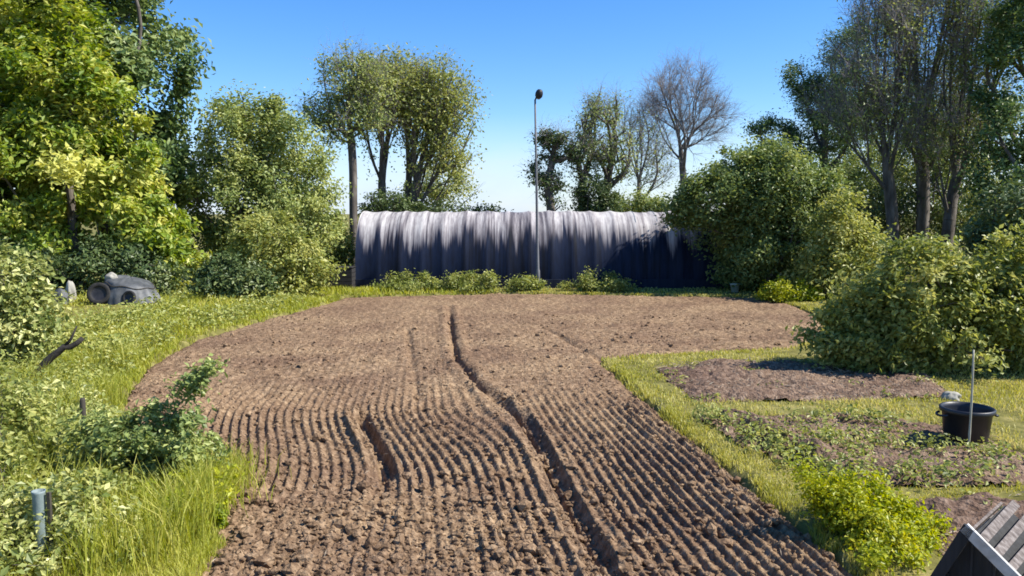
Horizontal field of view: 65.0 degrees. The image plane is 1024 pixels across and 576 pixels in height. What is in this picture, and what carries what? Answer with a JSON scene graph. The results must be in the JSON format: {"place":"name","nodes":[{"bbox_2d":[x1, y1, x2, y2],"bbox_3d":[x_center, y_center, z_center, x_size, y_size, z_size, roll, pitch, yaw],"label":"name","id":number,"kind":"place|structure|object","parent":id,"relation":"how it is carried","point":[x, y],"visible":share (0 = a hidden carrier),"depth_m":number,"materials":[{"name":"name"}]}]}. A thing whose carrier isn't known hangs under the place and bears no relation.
{"place":"outdoors","nodes":[
{"label":"outdoors","id":0,"kind":"place"},
{"bbox_2d":[124,293,851,575],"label":"ploughed field","id":1,"kind":"structure","parent":0,"point":[526,308],"depth_m":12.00,"materials":[{"name":"soil"}]},
{"bbox_2d":[168,303,1023,575],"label":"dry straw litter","id":2,"kind":"object","parent":1,"relation":"on","point":[851,396],"visible":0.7,"depth_m":13.49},
{"bbox_2d":[1,214,1023,575],"bbox_3d":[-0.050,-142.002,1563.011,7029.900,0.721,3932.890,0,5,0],"label":"ground","id":3,"kind":"structure","parent":0,"point":[803,524],"depth_m":12.56,"materials":[{"name":"green plant"}]},
{"bbox_2d":[0,235,76,364],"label":"shrub","id":4,"kind":"object","parent":3,"relation":"on","point":[21,320],"visible":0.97,"depth_m":14.90,"materials":[{"name":"green plant"}]},
{"bbox_2d":[31,488,54,561],"bbox_3d":[-3.921,2.028,6.707,0.151,0.687,0.109,2,6,25],"label":"tree guard","id":5,"kind":"object","parent":3,"relation":"on","point":[40,498],"visible":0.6,"depth_m":6.68,"materials":[{"name":"grey plastic"}]},
{"bbox_2d":[0,337,87,480],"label":"leafy weed","id":6,"kind":"object","parent":3,"relation":"on","point":[11,409],"visible":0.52,"depth_m":8.68,"materials":[{"name":"green plant"}]},
{"bbox_2d":[25,326,83,386],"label":"dead branch","id":7,"kind":"object","parent":3,"relation":"on","point":[59,351],"visible":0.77,"depth_m":13.21,"materials":[{"name":"brown wood"}]},
{"bbox_2d":[51,288,69,304],"bbox_3d":[-13.627,0.262,24.268,0.551,0.528,0.427,0,5,0],"label":"sack","id":8,"kind":"object","parent":3,"relation":"on","point":[64,293],"visible":0.47,"depth_m":24.15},
{"bbox_2d":[0,368,135,423],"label":"leafy weed","id":9,"kind":"object","parent":3,"relation":"on","point":[49,387],"visible":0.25,"depth_m":11.45,"materials":[{"name":"green plant"}]},
{"bbox_2d":[65,280,76,300],"bbox_3d":[-13.534,0.131,24.654,0.323,0.738,0.304,4,6,34],"label":"sack","id":10,"kind":"object","parent":3,"relation":"on","point":[70,287],"visible":0.48,"depth_m":24.54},
{"bbox_2d":[0,425,155,514],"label":"leafy weed","id":11,"kind":"object","parent":3,"relation":"on","point":[7,449],"visible":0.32,"depth_m":7.48,"materials":[{"name":"green plant"}]},
{"bbox_2d":[0,466,160,575],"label":"leafy weed","id":12,"kind":"object","parent":3,"relation":"on","point":[68,503],"visible":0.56,"depth_m":6.81,"materials":[{"name":"green plant"}]},
{"bbox_2d":[80,398,87,452],"bbox_3d":[-4.733,1.705,8.898,0.066,0.987,0.067,0,5,0],"label":"fence post","id":13,"kind":"object","parent":3,"relation":"on","point":[83,404],"visible":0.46,"depth_m":8.84,"materials":[{"name":"grey wood"}]},
{"bbox_2d":[37,320,153,360],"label":"leafy weed","id":14,"kind":"object","parent":3,"relation":"on","point":[95,338],"visible":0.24,"depth_m":16.04,"materials":[{"name":"green plant"}]},
{"bbox_2d":[0,230,192,294],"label":"shrub","id":15,"kind":"object","parent":3,"relation":"on","point":[95,259],"visible":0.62,"depth_m":26.68,"materials":[{"name":"green plant"}]},
{"bbox_2d":[87,282,109,304],"bbox_3d":[-12.477,0.169,24.274,0.680,0.673,0.260,-1,5,-10],"label":"tyre","id":16,"kind":"object","parent":3,"relation":"on","point":[99,292],"visible":0.97,"depth_m":24.24,"materials":[{"name":"rubber"}]},
{"bbox_2d":[0,0,213,286],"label":"broadleaf tree","id":17,"kind":"object","parent":3,"relation":"on","point":[132,203],"visible":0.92,"depth_m":27.70,"materials":[{"name":"green plant"}]},
{"bbox_2d":[0,0,220,277],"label":"broadleaf tree","id":18,"kind":"object","parent":3,"relation":"on","point":[135,55],"visible":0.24,"depth_m":32.07,"materials":[{"name":"green plant"}]},
{"bbox_2d":[0,333,249,575],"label":"seeding grass","id":19,"kind":"structure","parent":3,"relation":"on","point":[164,529],"depth_m":7.25,"materials":[{"name":"green plant"}]},
{"bbox_2d":[122,290,135,304],"bbox_3d":[-11.558,0.292,24.245,0.440,0.434,0.181,1,5,12],"label":"tyre","id":20,"kind":"object","parent":3,"relation":"on","point":[128,296],"visible":0.9,"depth_m":24.22,"materials":[{"name":"rubber"}]},
{"bbox_2d":[104,275,160,304],"bbox_3d":[-11.826,0.026,24.890,1.849,0.862,1.468,-1,5,-9],"label":"tarpaulin heap","id":21,"kind":"object","parent":3,"relation":"on","point":[140,288],"visible":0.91,"depth_m":24.46,"materials":[{"name":"grey plastic"}]},
{"bbox_2d":[105,272,117,279],"bbox_3d":[-12.301,-0.360,24.695,0.406,0.268,0.328,0,5,0],"label":"sack","id":22,"kind":"object","parent":21,"relation":"on","point":[111,275],"visible":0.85,"depth_m":24.59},
{"bbox_2d":[50,353,233,499],"bbox_3d":[-3.876,1.448,8.518,1.852,1.636,1.498,0,5,0],"label":"bramble bush","id":23,"kind":"object","parent":3,"relation":"on","point":[107,435],"visible":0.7,"depth_m":8.32,"materials":[{"name":"green plant"}]},
{"bbox_2d":[0,279,317,574],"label":"broadleaf weeds","id":24,"kind":"object","parent":3,"relation":"on","point":[114,316],"visible":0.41,"depth_m":17.70,"materials":[{"name":"green plant"}]},
{"bbox_2d":[97,458,248,528],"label":"grass","id":25,"kind":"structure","parent":3,"relation":"on","point":[221,519],"depth_m":7.74,"materials":[{"name":"green plant"}]},
{"bbox_2d":[104,425,291,538],"bbox_3d":[-3.369,1.999,8.316,1.793,0.488,3.181,0,5,0],"label":"tall grass tuft","id":26,"kind":"object","parent":3,"relation":"on","point":[242,482],"visible":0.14,"depth_m":8.63,"materials":[{"name":"green plant"}]},
{"bbox_2d":[180,247,283,299],"bbox_3d":[-9.304,-0.427,26.667,3.289,1.871,2.730,-4,6,-35],"label":"shrub","id":27,"kind":"object","parent":3,"relation":"on","point":[221,274],"visible":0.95,"depth_m":26.13,"materials":[{"name":"green plant"}]},
{"bbox_2d":[0,278,470,575],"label":"verge grass","id":28,"kind":"structure","parent":3,"relation":"on","point":[199,302],"depth_m":20.17,"materials":[{"name":"green plant"}]},
{"bbox_2d":[174,78,360,278],"bbox_3d":[-10.078,-4.306,33.132,7.541,8.378,6.394,0,5,0],"label":"round tree","id":29,"kind":"object","parent":3,"relation":"on","point":[254,170],"visible":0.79,"depth_m":32.19,"materials":[{"name":"green plant"}]},
{"bbox_2d":[196,204,350,294],"bbox_3d":[-8.686,-1.309,28.769,5.300,3.363,3.641,-2,6,-22],"label":"shrub","id":30,"kind":"object","parent":3,"relation":"on","point":[298,263],"visible":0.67,"depth_m":28.35,"materials":[{"name":"green plant"}]},
{"bbox_2d":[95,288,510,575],"bbox_3d":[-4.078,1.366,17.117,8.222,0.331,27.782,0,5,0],"label":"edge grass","id":31,"kind":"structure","parent":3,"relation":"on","point":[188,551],"depth_m":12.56,"materials":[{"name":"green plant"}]},
{"bbox_2d":[308,209,355,280],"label":"shrub","id":32,"kind":"object","parent":3,"relation":"on","point":[348,251],"visible":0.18,"depth_m":34.05,"materials":[{"name":"green plant"}]},
{"bbox_2d":[325,266,355,289],"bbox_3d":[-6.823,-0.398,32.000,1.100,0.920,0.900,0,5,0],"label":"compost bin","id":33,"kind":"object","parent":3,"relation":"on","point":[348,279],"visible":0.48,"depth_m":31.58,"materials":[{"name":"grey plastic"}]},
{"bbox_2d":[289,23,409,265],"bbox_3d":[-7.681,-6.548,37.941,5.681,12.248,5.084,-3,6,-30],"label":"slender tree","id":34,"kind":"object","parent":3,"relation":"on","point":[363,106],"visible":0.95,"depth_m":37.51,"materials":[{"name":"green plant"}]},
{"bbox_2d":[357,187,422,219],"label":"hedge shrub","id":35,"kind":"object","parent":3,"relation":"on","point":[398,203],"visible":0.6,"depth_m":38.87,"materials":[{"name":"green plant"}]},
{"bbox_2d":[318,40,490,210],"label":"spreading tree","id":36,"kind":"object","parent":3,"relation":"on","point":[429,109],"visible":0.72,"depth_m":40.15,"materials":[{"name":"green plant"}]},
{"bbox_2d":[367,268,448,291],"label":"weed clump","id":37,"kind":"object","parent":3,"relation":"on","point":[396,282],"visible":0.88,"depth_m":30.77,"materials":[{"name":"green plant"}]},
{"bbox_2d":[395,164,481,210],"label":"tree","id":38,"kind":"object","parent":3,"relation":"on","point":[455,189],"visible":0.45,"depth_m":51.12,"materials":[{"name":"green plant"}]},
{"bbox_2d":[411,196,513,211],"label":"hedge shrub","id":39,"kind":"object","parent":3,"relation":"on","point":[438,208],"visible":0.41,"depth_m":39.66,"materials":[{"name":"green plant"}]},
{"bbox_2d":[434,269,508,292],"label":"weed clump","id":40,"kind":"object","parent":3,"relation":"on","point":[483,281],"visible":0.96,"depth_m":30.79,"materials":[{"name":"green plant"}]},
{"bbox_2d":[499,271,550,291],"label":"weed clump","id":41,"kind":"object","parent":3,"relation":"on","point":[523,283],"visible":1,"depth_m":30.81,"materials":[{"name":"green plant"}]},
{"bbox_2d":[534,89,542,281],"bbox_3d":[1.031,-3.630,30.951,0.294,7.914,0.319,-3,6,-27],"label":"lamp post","id":42,"kind":"object","parent":3,"relation":"on","point":[538,94],"visible":0.94,"depth_m":30.95,"materials":[{"name":"metal"}]},
{"bbox_2d":[355,210,746,287],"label":"polytunnel","id":43,"kind":"structure","parent":3,"relation":"on","point":[644,249],"depth_m":32.42,"materials":[{"name":"plastic"}]},
{"bbox_2d":[518,113,600,210],"bbox_3d":[2.340,-4.620,39.783,4.624,8.063,3.302,0,5,0],"label":"gnarled tree","id":44,"kind":"object","parent":3,"relation":"on","point":[548,177],"visible":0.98,"depth_m":39.32,"materials":[{"name":"green plant"}]},
{"bbox_2d":[568,159,627,211],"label":"ivy shrub","id":45,"kind":"object","parent":3,"relation":"on","point":[603,201],"visible":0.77,"depth_m":40.32,"materials":[{"name":"green plant"}]},
{"bbox_2d":[556,265,641,291],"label":"weed clump","id":46,"kind":"object","parent":3,"relation":"on","point":[613,283],"visible":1,"depth_m":30.72,"materials":[{"name":"green plant"}]},
{"bbox_2d":[561,74,645,211],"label":"ivy clad tree","id":47,"kind":"object","parent":3,"relation":"on","point":[612,151],"visible":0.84,"depth_m":40.56,"materials":[{"name":"green plant"}]},
{"bbox_2d":[606,184,669,212],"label":"hedge shrub","id":48,"kind":"object","parent":3,"relation":"on","point":[642,202],"visible":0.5,"depth_m":41.93,"materials":[{"name":"green plant"}]},
{"bbox_2d":[616,90,683,196],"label":"young bare tree","id":49,"kind":"object","parent":3,"relation":"on","point":[650,154],"visible":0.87,"depth_m":44.06,"materials":[{"name":"grey plant"}]},
{"bbox_2d":[625,42,751,190],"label":"bare tree","id":50,"kind":"object","parent":3,"relation":"on","point":[680,120],"visible":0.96,"depth_m":44.70,"materials":[{"name":"grey plant"}]},
{"bbox_2d":[512,290,880,575],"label":"edge grass","id":51,"kind":"structure","parent":3,"relation":"on","point":[668,413],"depth_m":11.01,"materials":[{"name":"green plant"}]},
{"bbox_2d":[730,283,739,291],"bbox_3d":[8.455,-0.005,30.503,0.372,0.325,0.370,0,5,0],"label":"bucket","id":52,"kind":"object","parent":3,"relation":"on","point":[735,289],"visible":0.95,"depth_m":30.39,"materials":[{"name":"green plastic"}]},
{"bbox_2d":[654,127,855,292],"bbox_3d":[9.510,-2.978,31.049,7.379,6.573,5.989,2,6,24],"label":"bush","id":53,"kind":"object","parent":3,"relation":"on","point":[758,224],"visible":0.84,"depth_m":29.90,"materials":[{"name":"green plant"}]},
{"bbox_2d":[753,275,827,301],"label":"weed clump","id":54,"kind":"object","parent":3,"relation":"on","point":[778,291],"visible":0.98,"depth_m":27.38,"materials":[{"name":"green plant"}]},
{"bbox_2d":[732,20,873,175],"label":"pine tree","id":55,"kind":"object","parent":3,"relation":"on","point":[771,122],"visible":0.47,"depth_m":45.81,"materials":[{"name":"green plant"}]},
{"bbox_2d":[783,184,905,298],"bbox_3d":[11.619,-1.579,28.186,4.056,4.217,3.169,0,5,0],"label":"shrub","id":56,"kind":"object","parent":3,"relation":"on","point":[834,249],"visible":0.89,"depth_m":27.65,"materials":[{"name":"green plant"}]},
{"bbox_2d":[776,451,955,575],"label":"lime bush","id":57,"kind":"object","parent":3,"relation":"on","point":[876,524],"visible":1,"depth_m":7.34,"materials":[{"name":"green plant"}]},
{"bbox_2d":[784,0,954,258],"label":"twiggy tree","id":58,"kind":"object","parent":3,"relation":"on","point":[886,19],"visible":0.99,"depth_m":35.34,"materials":[{"name":"green plant"}]},
{"bbox_2d":[826,133,915,261],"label":"understory shrub","id":59,"kind":"object","parent":3,"relation":"on","point":[859,185],"visible":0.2,"depth_m":40.65,"materials":[{"name":"green plant"}]},
{"bbox_2d":[805,71,941,232],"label":"woodland tree","id":60,"kind":"object","parent":3,"relation":"on","point":[893,141],"visible":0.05,"depth_m":54.27,"materials":[{"name":"green plant"}]},
{"bbox_2d":[785,207,1023,381],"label":"bush","id":61,"kind":"object","parent":3,"relation":"on","point":[958,306],"visible":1,"depth_m":14.82,"materials":[{"name":"green plant"}]},
{"bbox_2d":[847,130,974,273],"bbox_3d":[19.527,-4.116,39.512,6.922,7.162,5.472,0,5,0],"label":"understory shrub","id":62,"kind":"object","parent":3,"relation":"on","point":[877,208],"visible":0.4,"depth_m":38.71,"materials":[{"name":"green plant"}]},
{"bbox_2d":[857,0,1010,276],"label":"twiggy tree","id":63,"kind":"object","parent":3,"relation":"on","point":[922,215],"visible":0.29,"depth_m":36.95,"materials":[{"name":"green plant"}]},
{"bbox_2d":[877,80,1023,206],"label":"woodland tree","id":64,"kind":"object","parent":3,"relation":"on","point":[910,176],"visible":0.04,"depth_m":52.77,"materials":[{"name":"green plant"}]},
{"bbox_2d":[940,391,961,400],"bbox_3d":[7.044,1.739,12.896,0.318,0.163,0.210,0,5,0],"label":"crumpled sheet","id":65,"kind":"object","parent":3,"relation":"on","point":[951,395],"visible":0.76,"depth_m":12.84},
{"bbox_2d":[894,0,1023,254],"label":"twiggy tree","id":66,"kind":"object","parent":3,"relation":"on","point":[962,119],"visible":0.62,"depth_m":35.12,"materials":[{"name":"green plant"}]},
{"bbox_2d":[929,155,1005,255],"bbox_3d":[23.049,-3.783,40.193,5.856,6.377,4.358,1,5,11],"label":"understory shrub","id":67,"kind":"object","parent":3,"relation":"on","point":[970,205],"visible":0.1,"depth_m":39.82,"materials":[{"name":"green plant"}]},
{"bbox_2d":[930,500,1023,575],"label":"shed","id":68,"kind":"structure","parent":3,"relation":"on","point":[989,544],"depth_m":5.54,"materials":[{"name":"grey wood"}]},
{"bbox_2d":[943,0,1023,255],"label":"evergreen tree","id":69,"kind":"object","parent":3,"relation":"on","point":[1004,110],"visible":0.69,"depth_m":32.45,"materials":[{"name":"green plant"}]},
{"bbox_2d":[947,172,1023,286],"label":"shrub","id":70,"kind":"object","parent":3,"relation":"on","point":[1015,199],"visible":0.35,"depth_m":19.87,"materials":[{"name":"green plant"}]},
{"bbox_2d":[14,0,1023,213],"label":"sky","id":71,"kind":"structure","parent":0,"point":[519,48],"materials":[{"name":"blue"}]},
{"bbox_2d":[653,358,944,401],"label":"garden bed ground","id":72,"kind":"structure","parent":0,"point":[726,371],"depth_m":14.01,"materials":[{"name":"soil"}]},
{"bbox_2d":[656,357,1023,548],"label":"weeds","id":73,"kind":"object","parent":72,"relation":"on","point":[829,433],"visible":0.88,"depth_m":10.02,"materials":[{"name":"green plant"}]},
{"bbox_2d":[700,408,1023,487],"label":"garden bed ground","id":74,"kind":"structure","parent":0,"point":[878,450],"depth_m":9.93,"materials":[{"name":"soil"}]},
{"bbox_2d":[935,401,998,444],"bbox_3d":[5.875,1.790,10.394,0.650,0.515,0.650,5,7,43],"label":"plastic tub","id":75,"kind":"object","parent":74,"relation":"on","point":[955,415],"visible":0.7,"depth_m":10.21,"materials":[{"name":"plastic"}]},
{"bbox_2d":[967,350,974,447],"bbox_3d":[5.687,1.473,9.961,0.037,1.428,0.032,2,6,22],"label":"garden cane","id":76,"kind":"object","parent":74,"relation":"on","point":[971,405],"visible":0.86,"depth_m":9.94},
{"bbox_2d":[905,492,1023,555],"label":"garden bed ground","id":77,"kind":"structure","parent":0,"point":[972,510],"depth_m":8.00,"materials":[{"name":"soil"}]}
]}

